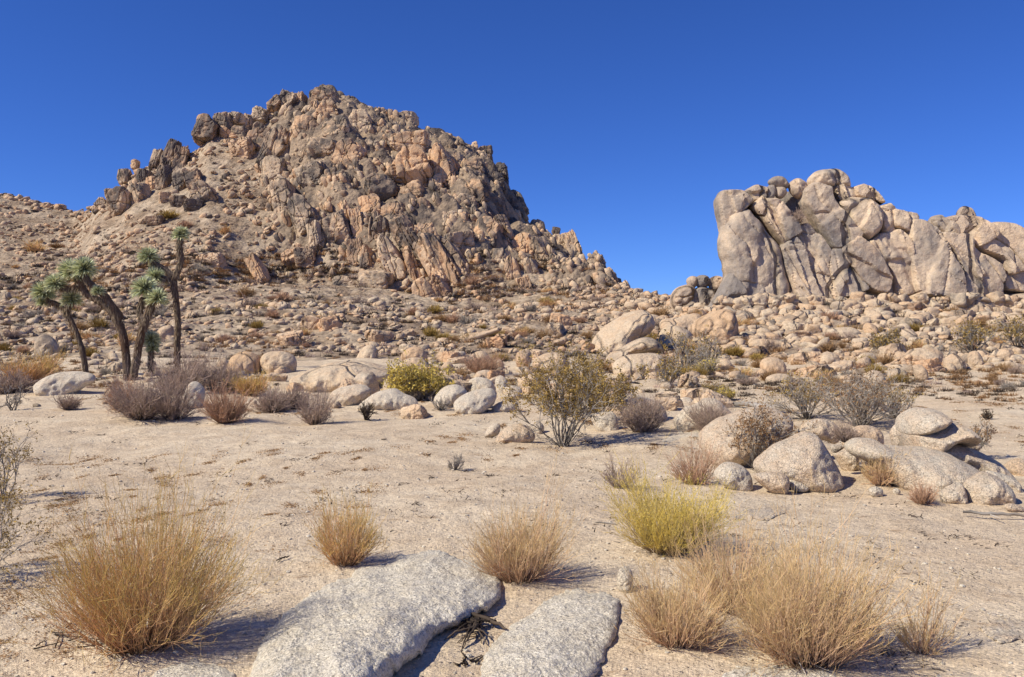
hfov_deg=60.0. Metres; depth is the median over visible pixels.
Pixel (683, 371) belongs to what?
hill shrub
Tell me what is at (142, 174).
boulder
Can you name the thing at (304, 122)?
boulder
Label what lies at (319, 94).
boulder
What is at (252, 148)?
boulder
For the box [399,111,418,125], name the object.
boulder
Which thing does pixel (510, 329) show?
boulder
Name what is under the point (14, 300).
boulder
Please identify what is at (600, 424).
boulder
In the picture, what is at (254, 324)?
hill shrub
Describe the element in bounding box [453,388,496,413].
boulder
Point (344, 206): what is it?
boulder
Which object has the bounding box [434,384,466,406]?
boulder
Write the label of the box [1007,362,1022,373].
hill shrub
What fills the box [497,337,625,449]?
creosote bush
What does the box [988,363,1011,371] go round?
hill shrub
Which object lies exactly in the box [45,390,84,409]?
dry shrub
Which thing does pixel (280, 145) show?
boulder
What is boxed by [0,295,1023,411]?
foot rubble
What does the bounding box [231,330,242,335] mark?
hill shrub
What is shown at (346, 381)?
boulder
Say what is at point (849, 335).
hill shrub
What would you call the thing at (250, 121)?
boulder
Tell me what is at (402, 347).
boulder
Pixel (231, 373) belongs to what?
dry shrub
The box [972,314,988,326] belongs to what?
hill shrub
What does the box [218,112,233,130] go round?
boulder
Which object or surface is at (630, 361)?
boulder
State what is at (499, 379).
boulder
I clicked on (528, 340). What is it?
hill shrub
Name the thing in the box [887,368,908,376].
boulder
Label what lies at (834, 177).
boulder
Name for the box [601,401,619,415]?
boulder
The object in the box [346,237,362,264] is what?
boulder
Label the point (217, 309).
hill shrub
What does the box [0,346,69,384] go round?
dry shrub
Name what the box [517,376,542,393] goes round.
boulder
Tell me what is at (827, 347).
hill shrub
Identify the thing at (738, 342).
boulder
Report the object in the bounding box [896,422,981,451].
boulder
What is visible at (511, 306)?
hill shrub
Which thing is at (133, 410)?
dry shrub
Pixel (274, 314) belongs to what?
hill shrub
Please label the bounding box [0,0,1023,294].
sky
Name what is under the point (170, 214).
hill shrub
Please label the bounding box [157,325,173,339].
boulder
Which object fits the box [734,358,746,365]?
hill shrub
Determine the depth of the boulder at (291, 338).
44.36 m
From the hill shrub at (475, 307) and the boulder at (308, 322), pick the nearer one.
the boulder at (308, 322)
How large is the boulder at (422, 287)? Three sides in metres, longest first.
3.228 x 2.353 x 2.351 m
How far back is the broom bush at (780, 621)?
4.34 m
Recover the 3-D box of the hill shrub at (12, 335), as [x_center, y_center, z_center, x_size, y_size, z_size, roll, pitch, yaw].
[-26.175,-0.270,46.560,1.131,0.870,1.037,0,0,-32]
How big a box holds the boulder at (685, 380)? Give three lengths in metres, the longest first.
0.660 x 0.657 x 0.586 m
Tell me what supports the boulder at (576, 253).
on the hillside
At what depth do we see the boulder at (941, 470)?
9.48 m
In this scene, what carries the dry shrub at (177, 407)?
on the ground
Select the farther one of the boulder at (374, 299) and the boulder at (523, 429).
the boulder at (374, 299)
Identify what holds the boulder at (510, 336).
on the hillside
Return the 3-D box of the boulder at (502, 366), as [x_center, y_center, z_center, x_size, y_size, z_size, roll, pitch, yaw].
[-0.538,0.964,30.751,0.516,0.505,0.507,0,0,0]
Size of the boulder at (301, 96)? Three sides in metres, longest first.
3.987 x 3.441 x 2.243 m
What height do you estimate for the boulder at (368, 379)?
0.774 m
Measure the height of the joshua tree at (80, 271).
3.889 m
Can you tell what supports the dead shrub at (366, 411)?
on the ground
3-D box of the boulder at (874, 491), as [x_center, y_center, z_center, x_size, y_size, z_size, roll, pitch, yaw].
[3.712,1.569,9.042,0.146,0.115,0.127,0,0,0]
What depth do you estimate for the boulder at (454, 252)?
87.58 m
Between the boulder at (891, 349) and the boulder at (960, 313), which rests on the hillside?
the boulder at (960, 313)
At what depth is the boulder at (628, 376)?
24.83 m
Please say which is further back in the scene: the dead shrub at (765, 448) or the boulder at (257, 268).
the boulder at (257, 268)
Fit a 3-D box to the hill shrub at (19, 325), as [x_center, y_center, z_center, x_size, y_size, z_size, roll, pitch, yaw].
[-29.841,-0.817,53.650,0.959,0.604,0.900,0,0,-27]
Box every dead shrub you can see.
[0,378,31,410]
[357,397,377,420]
[428,396,452,410]
[447,453,464,470]
[751,429,785,459]
[979,409,993,419]
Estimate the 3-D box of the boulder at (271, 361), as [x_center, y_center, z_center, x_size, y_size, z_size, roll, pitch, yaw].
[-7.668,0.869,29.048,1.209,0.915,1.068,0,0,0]
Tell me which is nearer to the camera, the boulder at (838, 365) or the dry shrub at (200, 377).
the dry shrub at (200, 377)
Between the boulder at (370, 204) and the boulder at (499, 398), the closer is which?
the boulder at (499, 398)
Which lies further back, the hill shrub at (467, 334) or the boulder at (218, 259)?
the boulder at (218, 259)
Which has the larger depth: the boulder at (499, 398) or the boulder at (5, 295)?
the boulder at (5, 295)
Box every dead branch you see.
[33,614,155,649]
[742,629,828,675]
[963,510,1023,518]
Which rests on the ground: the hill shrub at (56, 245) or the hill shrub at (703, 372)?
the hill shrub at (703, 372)
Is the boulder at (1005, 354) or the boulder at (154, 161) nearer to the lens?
the boulder at (1005, 354)
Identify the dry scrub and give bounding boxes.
[0,239,1023,399]
[0,242,1023,401]
[0,250,1023,401]
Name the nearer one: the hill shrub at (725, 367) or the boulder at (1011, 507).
the boulder at (1011, 507)
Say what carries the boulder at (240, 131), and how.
on the hillside
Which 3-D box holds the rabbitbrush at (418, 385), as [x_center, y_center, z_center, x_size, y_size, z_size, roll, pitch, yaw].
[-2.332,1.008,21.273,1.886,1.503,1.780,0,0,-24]
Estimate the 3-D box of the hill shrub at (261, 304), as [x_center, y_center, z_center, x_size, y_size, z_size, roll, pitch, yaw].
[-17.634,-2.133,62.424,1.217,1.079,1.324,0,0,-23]
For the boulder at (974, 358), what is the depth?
26.87 m
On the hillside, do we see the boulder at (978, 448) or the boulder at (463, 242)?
the boulder at (463, 242)
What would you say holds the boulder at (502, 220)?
on the hillside
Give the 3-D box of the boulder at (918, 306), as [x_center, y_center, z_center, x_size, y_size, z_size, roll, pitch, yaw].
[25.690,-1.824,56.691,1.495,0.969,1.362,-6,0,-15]
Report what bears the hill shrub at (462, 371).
on the ground
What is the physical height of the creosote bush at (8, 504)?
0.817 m
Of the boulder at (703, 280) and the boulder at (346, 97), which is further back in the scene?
the boulder at (346, 97)
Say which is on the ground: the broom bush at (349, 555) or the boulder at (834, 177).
the broom bush at (349, 555)
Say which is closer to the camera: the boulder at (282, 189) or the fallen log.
the fallen log
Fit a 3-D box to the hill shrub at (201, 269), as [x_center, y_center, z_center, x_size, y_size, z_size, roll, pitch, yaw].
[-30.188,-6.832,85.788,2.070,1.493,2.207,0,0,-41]
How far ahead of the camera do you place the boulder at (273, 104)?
124.98 m
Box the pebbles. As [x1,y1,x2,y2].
[0,372,1023,676]
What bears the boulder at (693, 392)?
on the ground
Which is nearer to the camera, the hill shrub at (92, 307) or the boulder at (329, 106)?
the hill shrub at (92, 307)
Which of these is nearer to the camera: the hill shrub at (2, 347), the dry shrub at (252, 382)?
the dry shrub at (252, 382)
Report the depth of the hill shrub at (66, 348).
38.89 m
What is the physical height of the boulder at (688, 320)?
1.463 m
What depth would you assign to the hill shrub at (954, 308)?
56.16 m
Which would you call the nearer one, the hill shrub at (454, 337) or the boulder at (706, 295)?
the hill shrub at (454, 337)
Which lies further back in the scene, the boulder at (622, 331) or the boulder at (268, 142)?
the boulder at (268, 142)
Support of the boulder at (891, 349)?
on the ground
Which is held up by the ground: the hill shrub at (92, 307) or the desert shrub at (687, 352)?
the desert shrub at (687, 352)
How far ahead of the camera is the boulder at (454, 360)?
33.62 m
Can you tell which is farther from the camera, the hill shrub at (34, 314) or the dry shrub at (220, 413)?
the hill shrub at (34, 314)
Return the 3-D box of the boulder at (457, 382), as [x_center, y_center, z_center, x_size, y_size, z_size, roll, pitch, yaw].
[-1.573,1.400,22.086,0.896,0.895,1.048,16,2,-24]
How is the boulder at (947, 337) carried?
on the hillside
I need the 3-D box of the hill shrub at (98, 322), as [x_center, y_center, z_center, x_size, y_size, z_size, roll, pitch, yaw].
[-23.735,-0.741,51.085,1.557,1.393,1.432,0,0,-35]
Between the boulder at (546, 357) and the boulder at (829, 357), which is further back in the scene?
the boulder at (829, 357)
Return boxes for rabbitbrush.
[378,350,455,401]
[594,434,752,556]
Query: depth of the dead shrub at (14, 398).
18.90 m
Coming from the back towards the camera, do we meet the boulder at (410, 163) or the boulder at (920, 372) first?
the boulder at (410, 163)
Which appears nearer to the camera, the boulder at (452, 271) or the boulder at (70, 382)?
the boulder at (70, 382)
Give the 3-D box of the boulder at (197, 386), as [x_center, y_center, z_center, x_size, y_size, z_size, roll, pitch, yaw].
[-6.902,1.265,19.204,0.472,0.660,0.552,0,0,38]
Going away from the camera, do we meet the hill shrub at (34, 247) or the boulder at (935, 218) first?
the boulder at (935, 218)
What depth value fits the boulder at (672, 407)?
18.12 m
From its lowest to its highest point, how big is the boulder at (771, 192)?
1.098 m
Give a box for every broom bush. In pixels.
[0,424,293,676]
[293,482,391,566]
[454,453,600,584]
[601,449,644,488]
[611,544,754,659]
[661,433,731,484]
[663,474,837,614]
[686,465,951,676]
[842,448,910,486]
[877,556,968,655]
[903,476,941,504]
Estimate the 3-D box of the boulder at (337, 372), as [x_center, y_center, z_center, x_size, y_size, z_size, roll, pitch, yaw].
[-4.808,1.113,25.140,2.964,0.964,2.951,0,0,0]
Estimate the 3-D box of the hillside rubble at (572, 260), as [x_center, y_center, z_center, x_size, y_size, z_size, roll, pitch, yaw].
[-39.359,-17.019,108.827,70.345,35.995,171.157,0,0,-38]
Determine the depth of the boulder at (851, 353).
36.37 m
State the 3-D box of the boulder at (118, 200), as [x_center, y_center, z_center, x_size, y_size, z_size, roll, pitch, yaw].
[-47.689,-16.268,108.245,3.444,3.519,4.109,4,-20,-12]
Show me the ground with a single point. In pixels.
(516, 601)
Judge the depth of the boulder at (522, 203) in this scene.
112.24 m
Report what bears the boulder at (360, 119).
on the hillside
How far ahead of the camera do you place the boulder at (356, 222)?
94.60 m
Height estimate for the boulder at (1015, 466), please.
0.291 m
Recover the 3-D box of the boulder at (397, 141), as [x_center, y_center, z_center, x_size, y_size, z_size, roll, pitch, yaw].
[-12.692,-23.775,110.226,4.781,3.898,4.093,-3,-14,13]
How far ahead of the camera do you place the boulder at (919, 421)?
10.13 m
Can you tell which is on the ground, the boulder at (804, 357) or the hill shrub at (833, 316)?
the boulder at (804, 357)
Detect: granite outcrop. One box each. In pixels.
[152,659,234,676]
[249,550,501,676]
[480,588,619,676]
[662,430,699,442]
[722,664,836,676]
[730,507,785,520]
[980,618,1023,643]
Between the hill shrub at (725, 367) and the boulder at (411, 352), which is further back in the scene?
the boulder at (411, 352)
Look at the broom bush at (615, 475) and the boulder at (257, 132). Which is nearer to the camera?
the broom bush at (615, 475)
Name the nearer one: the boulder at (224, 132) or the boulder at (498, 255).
the boulder at (498, 255)
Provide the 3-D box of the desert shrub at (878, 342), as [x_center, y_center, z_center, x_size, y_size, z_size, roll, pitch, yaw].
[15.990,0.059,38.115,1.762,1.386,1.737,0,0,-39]
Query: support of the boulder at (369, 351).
on the hillside
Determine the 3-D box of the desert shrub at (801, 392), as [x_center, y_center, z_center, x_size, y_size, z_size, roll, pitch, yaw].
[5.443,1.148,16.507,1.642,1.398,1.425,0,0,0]
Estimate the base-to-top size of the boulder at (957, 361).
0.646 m
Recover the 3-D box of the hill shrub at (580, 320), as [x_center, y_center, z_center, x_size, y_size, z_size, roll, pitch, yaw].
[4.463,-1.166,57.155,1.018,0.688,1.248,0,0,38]
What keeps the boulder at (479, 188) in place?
on the hillside
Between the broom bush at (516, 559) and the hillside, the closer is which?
the broom bush at (516, 559)
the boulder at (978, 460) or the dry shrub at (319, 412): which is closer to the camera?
the boulder at (978, 460)
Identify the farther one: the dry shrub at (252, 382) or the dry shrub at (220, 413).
the dry shrub at (252, 382)
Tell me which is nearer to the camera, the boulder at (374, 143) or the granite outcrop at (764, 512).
the granite outcrop at (764, 512)
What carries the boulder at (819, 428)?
on the ground
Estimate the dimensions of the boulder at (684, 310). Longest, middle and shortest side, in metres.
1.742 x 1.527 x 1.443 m
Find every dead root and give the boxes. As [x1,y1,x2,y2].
[444,612,506,651]
[453,650,483,667]
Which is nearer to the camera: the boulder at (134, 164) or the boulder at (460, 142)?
the boulder at (460, 142)
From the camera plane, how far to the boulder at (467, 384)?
22.53 m
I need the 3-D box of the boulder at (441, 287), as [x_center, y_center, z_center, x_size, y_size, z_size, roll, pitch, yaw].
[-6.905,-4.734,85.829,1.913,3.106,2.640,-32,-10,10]
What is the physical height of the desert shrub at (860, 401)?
1.558 m
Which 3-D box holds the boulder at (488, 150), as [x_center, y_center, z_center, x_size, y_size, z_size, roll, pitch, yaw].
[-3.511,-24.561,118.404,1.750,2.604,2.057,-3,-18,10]
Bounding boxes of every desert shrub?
[647,352,690,383]
[657,329,711,369]
[687,324,731,364]
[693,353,721,374]
[700,377,725,392]
[717,382,737,398]
[722,383,817,468]
[761,364,844,420]
[791,355,927,427]
[868,324,909,352]
[873,373,923,418]
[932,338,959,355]
[950,317,1005,352]
[970,415,996,449]
[982,314,1023,347]
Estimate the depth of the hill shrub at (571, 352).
36.51 m
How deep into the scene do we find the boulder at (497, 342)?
39.50 m
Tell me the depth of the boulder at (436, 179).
101.44 m
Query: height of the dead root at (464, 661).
0.026 m
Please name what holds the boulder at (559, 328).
on the hillside
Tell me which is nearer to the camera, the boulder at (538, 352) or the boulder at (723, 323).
the boulder at (538, 352)
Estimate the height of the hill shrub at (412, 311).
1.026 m
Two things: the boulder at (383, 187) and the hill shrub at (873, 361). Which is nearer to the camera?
the hill shrub at (873, 361)
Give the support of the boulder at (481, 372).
on the ground
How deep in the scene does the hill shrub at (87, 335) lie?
44.74 m
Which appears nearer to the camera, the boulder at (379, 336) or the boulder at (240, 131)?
the boulder at (379, 336)
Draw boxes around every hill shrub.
[0,281,10,289]
[0,341,10,350]
[2,326,24,338]
[11,322,26,327]
[16,306,45,316]
[16,344,30,353]
[19,238,48,251]
[21,282,34,288]
[48,241,62,247]
[57,342,72,352]
[64,329,83,338]
[66,320,94,330]
[71,304,82,310]
[78,344,99,356]
[79,330,102,339]
[86,303,102,311]
[88,316,111,327]
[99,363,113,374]
[112,329,137,345]
[115,299,129,307]
[153,305,169,315]
[157,208,180,218]
[175,219,196,228]
[189,262,211,273]
[192,334,207,340]
[197,342,209,350]
[210,305,224,313]
[214,333,234,342]
[218,223,233,234]
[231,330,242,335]
[235,285,256,296]
[241,292,260,306]
[242,276,259,283]
[247,331,263,338]
[248,321,265,328]
[253,302,268,308]
[263,309,281,318]
[270,290,293,301]
[300,327,312,335]
[300,341,312,347]
[318,299,331,306]
[406,306,420,314]
[421,324,439,336]
[425,303,442,313]
[430,312,448,321]
[434,331,453,338]
[443,335,458,340]
[445,312,461,322]
[448,366,468,377]
[458,312,481,323]
[458,331,476,338]
[459,353,477,363]
[461,275,482,284]
[463,298,488,310]
[484,325,504,337]
[490,352,511,359]
[495,312,512,320]
[499,302,515,308]
[509,330,530,337]
[511,326,531,334]
[515,325,538,333]
[516,334,538,342]
[523,304,536,310]
[532,328,554,337]
[536,295,552,302]
[537,297,561,307]
[542,314,550,322]
[565,348,583,355]
[572,316,588,322]
[576,330,594,338]
[588,292,605,301]
[594,362,613,371]
[646,305,672,315]
[679,365,697,374]
[683,336,702,347]
[688,308,705,315]
[695,364,707,375]
[704,338,723,344]
[719,364,730,370]
[721,345,745,355]
[733,370,747,379]
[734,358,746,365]
[734,374,760,384]
[738,318,756,324]
[748,353,766,360]
[748,356,760,367]
[756,366,780,380]
[762,339,780,348]
[810,367,834,379]
[817,309,840,319]
[817,340,841,351]
[818,370,836,383]
[823,332,840,338]
[823,373,844,385]
[824,294,837,305]
[838,331,859,338]
[838,342,849,347]
[839,368,854,375]
[846,323,862,329]
[853,362,866,368]
[856,355,874,362]
[863,360,887,372]
[875,352,897,363]
[889,373,909,381]
[906,321,925,330]
[910,338,929,347]
[939,304,962,311]
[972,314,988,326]
[981,323,1002,331]
[987,375,999,382]
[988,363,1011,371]
[992,378,1005,384]
[997,378,1017,388]
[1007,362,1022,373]
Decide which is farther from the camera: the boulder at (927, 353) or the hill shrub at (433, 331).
the hill shrub at (433, 331)
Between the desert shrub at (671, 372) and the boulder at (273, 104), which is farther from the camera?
the boulder at (273, 104)
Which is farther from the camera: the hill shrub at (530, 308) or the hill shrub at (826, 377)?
the hill shrub at (530, 308)
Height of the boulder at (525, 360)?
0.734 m
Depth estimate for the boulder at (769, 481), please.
9.23 m
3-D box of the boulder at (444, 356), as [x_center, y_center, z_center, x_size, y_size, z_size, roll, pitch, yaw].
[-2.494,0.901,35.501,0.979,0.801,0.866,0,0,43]
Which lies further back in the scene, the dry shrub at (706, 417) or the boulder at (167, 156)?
the boulder at (167, 156)
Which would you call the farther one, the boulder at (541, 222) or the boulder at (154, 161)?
the boulder at (154, 161)
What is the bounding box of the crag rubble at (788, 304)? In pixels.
[711,291,1023,362]
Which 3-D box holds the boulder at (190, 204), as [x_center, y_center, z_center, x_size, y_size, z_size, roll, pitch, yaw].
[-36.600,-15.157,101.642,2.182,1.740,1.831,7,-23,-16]
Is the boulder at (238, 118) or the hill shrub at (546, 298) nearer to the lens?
the hill shrub at (546, 298)
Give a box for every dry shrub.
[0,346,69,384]
[0,362,39,394]
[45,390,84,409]
[94,357,169,419]
[97,369,142,412]
[130,339,247,395]
[135,364,207,420]
[187,371,265,423]
[199,357,253,391]
[224,368,277,395]
[249,380,297,413]
[279,382,315,409]
[288,377,339,424]
[461,348,506,373]
[610,389,677,433]
[673,392,734,430]
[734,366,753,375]
[789,207,807,223]
[824,416,875,442]
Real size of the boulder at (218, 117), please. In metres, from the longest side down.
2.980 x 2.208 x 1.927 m
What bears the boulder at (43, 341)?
on the hillside
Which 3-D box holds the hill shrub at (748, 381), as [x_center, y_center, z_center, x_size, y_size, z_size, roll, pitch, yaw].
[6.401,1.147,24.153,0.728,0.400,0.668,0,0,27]
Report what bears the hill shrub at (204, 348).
on the hillside
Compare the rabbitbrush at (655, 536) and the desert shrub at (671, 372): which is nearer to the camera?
the rabbitbrush at (655, 536)
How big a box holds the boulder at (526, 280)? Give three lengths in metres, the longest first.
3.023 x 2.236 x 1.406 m
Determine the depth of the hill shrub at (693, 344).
39.41 m
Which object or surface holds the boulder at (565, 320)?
on the hillside
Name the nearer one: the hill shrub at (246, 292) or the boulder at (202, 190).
the hill shrub at (246, 292)
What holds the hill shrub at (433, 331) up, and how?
on the hillside
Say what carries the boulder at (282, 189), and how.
on the hillside
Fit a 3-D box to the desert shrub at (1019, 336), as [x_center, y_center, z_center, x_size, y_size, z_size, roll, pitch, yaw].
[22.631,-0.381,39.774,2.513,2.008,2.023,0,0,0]
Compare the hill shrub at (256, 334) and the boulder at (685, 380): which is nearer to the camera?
the boulder at (685, 380)
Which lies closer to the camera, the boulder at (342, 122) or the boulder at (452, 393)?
the boulder at (452, 393)
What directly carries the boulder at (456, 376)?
on the ground
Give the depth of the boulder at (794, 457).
9.54 m
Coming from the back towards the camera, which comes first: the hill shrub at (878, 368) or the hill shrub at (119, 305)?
the hill shrub at (119, 305)
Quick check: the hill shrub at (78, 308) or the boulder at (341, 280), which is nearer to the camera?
the hill shrub at (78, 308)
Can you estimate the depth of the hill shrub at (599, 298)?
73.72 m
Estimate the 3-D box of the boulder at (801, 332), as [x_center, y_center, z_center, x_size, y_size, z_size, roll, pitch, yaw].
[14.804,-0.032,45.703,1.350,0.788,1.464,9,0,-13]
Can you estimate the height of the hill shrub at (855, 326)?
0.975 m
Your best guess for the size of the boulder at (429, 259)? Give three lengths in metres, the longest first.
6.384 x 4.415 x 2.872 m
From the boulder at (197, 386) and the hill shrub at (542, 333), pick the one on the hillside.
the hill shrub at (542, 333)
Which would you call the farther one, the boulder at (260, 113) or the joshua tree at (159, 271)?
the boulder at (260, 113)
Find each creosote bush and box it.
[0,420,42,502]
[0,456,63,578]
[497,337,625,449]
[568,351,650,418]
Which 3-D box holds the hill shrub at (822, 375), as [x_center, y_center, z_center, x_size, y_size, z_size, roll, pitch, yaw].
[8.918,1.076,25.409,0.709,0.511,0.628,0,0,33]
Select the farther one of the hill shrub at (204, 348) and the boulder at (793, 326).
the boulder at (793, 326)
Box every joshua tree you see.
[28,281,88,372]
[41,256,171,380]
[134,225,189,368]
[143,330,163,375]
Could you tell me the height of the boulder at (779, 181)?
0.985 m
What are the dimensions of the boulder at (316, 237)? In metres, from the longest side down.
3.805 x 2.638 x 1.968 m
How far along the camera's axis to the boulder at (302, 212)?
96.17 m
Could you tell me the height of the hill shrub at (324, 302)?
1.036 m
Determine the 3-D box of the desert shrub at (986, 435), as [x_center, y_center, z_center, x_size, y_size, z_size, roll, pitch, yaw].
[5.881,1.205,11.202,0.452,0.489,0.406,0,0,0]
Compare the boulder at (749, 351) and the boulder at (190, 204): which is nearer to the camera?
the boulder at (749, 351)
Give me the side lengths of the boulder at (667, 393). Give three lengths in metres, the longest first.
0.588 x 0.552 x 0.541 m
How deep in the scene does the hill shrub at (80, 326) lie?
49.99 m
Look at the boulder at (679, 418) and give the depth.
14.67 m
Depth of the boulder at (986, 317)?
52.58 m
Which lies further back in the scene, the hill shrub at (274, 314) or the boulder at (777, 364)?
the hill shrub at (274, 314)
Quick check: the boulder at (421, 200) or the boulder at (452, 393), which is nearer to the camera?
the boulder at (452, 393)
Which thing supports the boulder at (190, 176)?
on the hillside
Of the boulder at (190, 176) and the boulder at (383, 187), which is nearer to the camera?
the boulder at (383, 187)
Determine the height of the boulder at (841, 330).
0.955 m
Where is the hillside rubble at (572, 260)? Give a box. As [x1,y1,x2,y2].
[0,97,724,357]
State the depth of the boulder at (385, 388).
21.58 m
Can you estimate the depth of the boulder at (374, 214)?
93.58 m
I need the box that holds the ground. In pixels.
[0,353,1023,676]
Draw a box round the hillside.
[0,85,1023,360]
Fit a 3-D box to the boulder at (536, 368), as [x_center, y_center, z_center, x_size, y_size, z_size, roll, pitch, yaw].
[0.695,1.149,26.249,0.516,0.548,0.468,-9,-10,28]
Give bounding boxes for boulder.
[1,292,11,300]
[10,298,20,303]
[33,371,95,395]
[34,334,59,358]
[93,197,105,205]
[104,188,110,197]
[106,186,131,217]
[107,362,122,371]
[117,168,131,185]
[129,182,151,204]
[130,159,139,169]
[135,168,152,182]
[144,215,165,225]
[145,176,154,189]
[148,149,162,170]
[155,165,172,189]
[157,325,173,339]
[158,191,170,202]
[159,138,181,165]
[168,195,185,206]
[171,145,189,167]
[171,166,185,191]
[182,168,203,190]
[182,381,205,407]
[183,198,202,211]
[189,180,217,202]
[191,113,218,145]
[198,252,227,267]
[212,111,226,125]
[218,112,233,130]
[219,126,235,137]
[227,136,255,158]
[227,351,260,373]
[229,111,245,125]
[231,125,248,136]
[236,140,254,155]
[242,113,255,129]
[244,252,270,283]
[246,121,272,150]
[251,105,269,123]
[255,127,276,164]
[260,155,286,179]
[260,351,296,373]
[266,94,280,112]
[267,372,287,380]
[269,174,295,213]
[271,124,289,157]
[276,330,305,345]
[279,89,297,108]
[281,249,294,266]
[286,382,302,391]
[287,193,316,235]
[288,121,293,145]
[289,360,394,391]
[292,114,318,138]
[293,246,316,267]
[294,160,324,188]
[296,91,307,102]
[299,315,318,329]
[306,137,336,158]
[306,220,325,250]
[310,87,339,106]
[311,99,339,119]
[316,315,342,331]
[319,209,351,244]
[323,114,352,136]
[328,384,370,405]
[331,137,366,169]
[332,275,355,285]
[336,378,373,400]
[337,200,349,220]
[340,95,354,98]
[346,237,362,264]
[347,206,363,238]
[348,108,373,133]
[353,371,379,392]
[356,344,377,357]
[357,270,394,288]
[357,388,417,409]
[358,193,380,216]
[359,244,372,267]
[362,173,398,200]
[364,329,391,342]
[365,139,380,151]
[368,211,378,242]
[368,296,378,302]
[371,215,389,239]
[375,107,384,111]
[376,234,406,280]
[380,201,406,218]
[383,379,392,389]
[385,143,432,186]
[388,130,431,152]
[388,215,418,258]
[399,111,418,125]
[399,180,424,197]
[399,344,422,352]
[400,357,428,368]
[400,404,430,418]
[401,347,428,364]
[402,328,415,336]
[403,245,421,279]
[411,278,436,296]
[412,232,444,276]
[414,197,430,206]
[414,222,440,240]
[417,234,460,284]
[427,142,457,187]
[427,173,441,189]
[427,274,451,297]
[430,373,464,398]
[431,267,447,281]
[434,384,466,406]
[435,351,461,361]
[441,238,468,273]
[441,362,454,370]
[441,371,462,379]
[442,210,457,226]
[443,230,473,253]
[447,356,465,363]
[449,151,464,171]
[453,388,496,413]
[455,139,465,148]
[457,193,476,205]
[457,327,501,340]
[458,380,471,392]
[460,157,483,175]
[463,176,492,202]
[469,377,495,391]
[471,351,488,360]
[474,216,502,234]
[476,370,489,377]
[478,145,492,160]
[485,336,507,347]
[485,423,500,436]
[486,170,505,195]
[487,370,504,378]
[489,195,509,220]
[490,248,510,264]
[491,400,518,411]
[493,214,514,243]
[494,359,503,367]
[495,162,508,178]
[495,334,513,340]
[495,375,507,396]
[496,424,534,442]
[497,394,515,400]
[500,327,518,332]
[503,385,522,398]
[504,255,521,279]
[511,189,528,215]
[511,232,534,257]
[515,275,531,290]
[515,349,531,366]
[515,351,530,366]
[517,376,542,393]
[523,257,539,274]
[526,348,543,359]
[527,367,540,374]
[529,219,545,228]
[529,236,549,260]
[530,421,543,433]
[533,353,568,373]
[543,322,565,336]
[546,380,571,399]
[549,313,572,325]
[551,227,560,235]
[551,339,565,346]
[552,234,565,248]
[561,229,582,253]
[574,250,579,256]
[581,341,594,350]
[592,310,654,353]
[592,411,618,430]
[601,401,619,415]
[604,379,624,393]
[605,337,663,361]
[612,353,665,376]
[614,393,667,421]
[617,566,632,592]
[622,374,631,383]
[655,391,683,406]
[657,396,677,410]
[659,313,700,330]
[659,325,691,343]
[670,284,698,308]
[674,398,729,429]
[677,373,698,387]
[678,306,706,316]
[680,387,707,399]
[680,397,692,402]
[686,276,697,286]
[690,309,737,339]
[695,287,715,305]
[697,275,709,286]
[698,406,793,466]
[700,389,732,407]
[708,276,721,291]
[714,462,752,490]
[727,338,744,347]
[742,347,759,356]
[748,339,797,348]
[748,346,770,354]
[753,432,843,492]
[753,472,789,493]
[760,357,786,373]
[765,373,793,382]
[767,185,775,197]
[768,176,788,188]
[775,186,786,198]
[782,323,803,329]
[786,330,812,336]
[787,351,821,363]
[788,178,806,198]
[790,480,808,491]
[794,364,836,376]
[798,418,839,443]
[807,168,850,186]
[820,352,840,363]
[827,327,860,336]
[829,360,852,371]
[830,444,843,452]
[832,449,858,470]
[835,353,843,359]
[841,425,883,448]
[843,437,979,493]
[844,352,860,355]
[857,352,877,361]
[863,323,880,333]
[863,370,886,385]
[868,486,882,496]
[871,343,906,357]
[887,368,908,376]
[889,354,923,365]
[889,425,900,445]
[893,488,900,494]
[895,407,952,434]
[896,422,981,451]
[901,302,926,310]
[904,348,942,361]
[911,364,927,379]
[913,358,945,371]
[931,216,942,222]
[938,335,953,339]
[939,482,967,503]
[943,353,965,370]
[946,444,1014,477]
[951,310,974,316]
[955,422,980,450]
[956,206,975,215]
[962,354,967,362]
[963,471,1015,504]
[967,351,983,367]
[972,315,993,320]
[985,470,1023,492]
[997,348,1011,360]
[1004,458,1023,475]
[1004,503,1023,511]
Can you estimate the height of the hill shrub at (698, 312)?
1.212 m
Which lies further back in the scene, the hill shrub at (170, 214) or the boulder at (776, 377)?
the hill shrub at (170, 214)
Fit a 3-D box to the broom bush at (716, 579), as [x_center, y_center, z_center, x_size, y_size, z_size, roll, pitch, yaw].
[1.317,1.250,5.288,0.971,0.780,1.075,0,0,43]
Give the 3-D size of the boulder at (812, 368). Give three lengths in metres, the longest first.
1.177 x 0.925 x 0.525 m
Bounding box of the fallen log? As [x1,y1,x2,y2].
[732,401,804,411]
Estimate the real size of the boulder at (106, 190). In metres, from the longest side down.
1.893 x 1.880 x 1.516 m
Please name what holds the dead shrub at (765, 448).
on the ground
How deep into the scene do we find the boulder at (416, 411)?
17.60 m

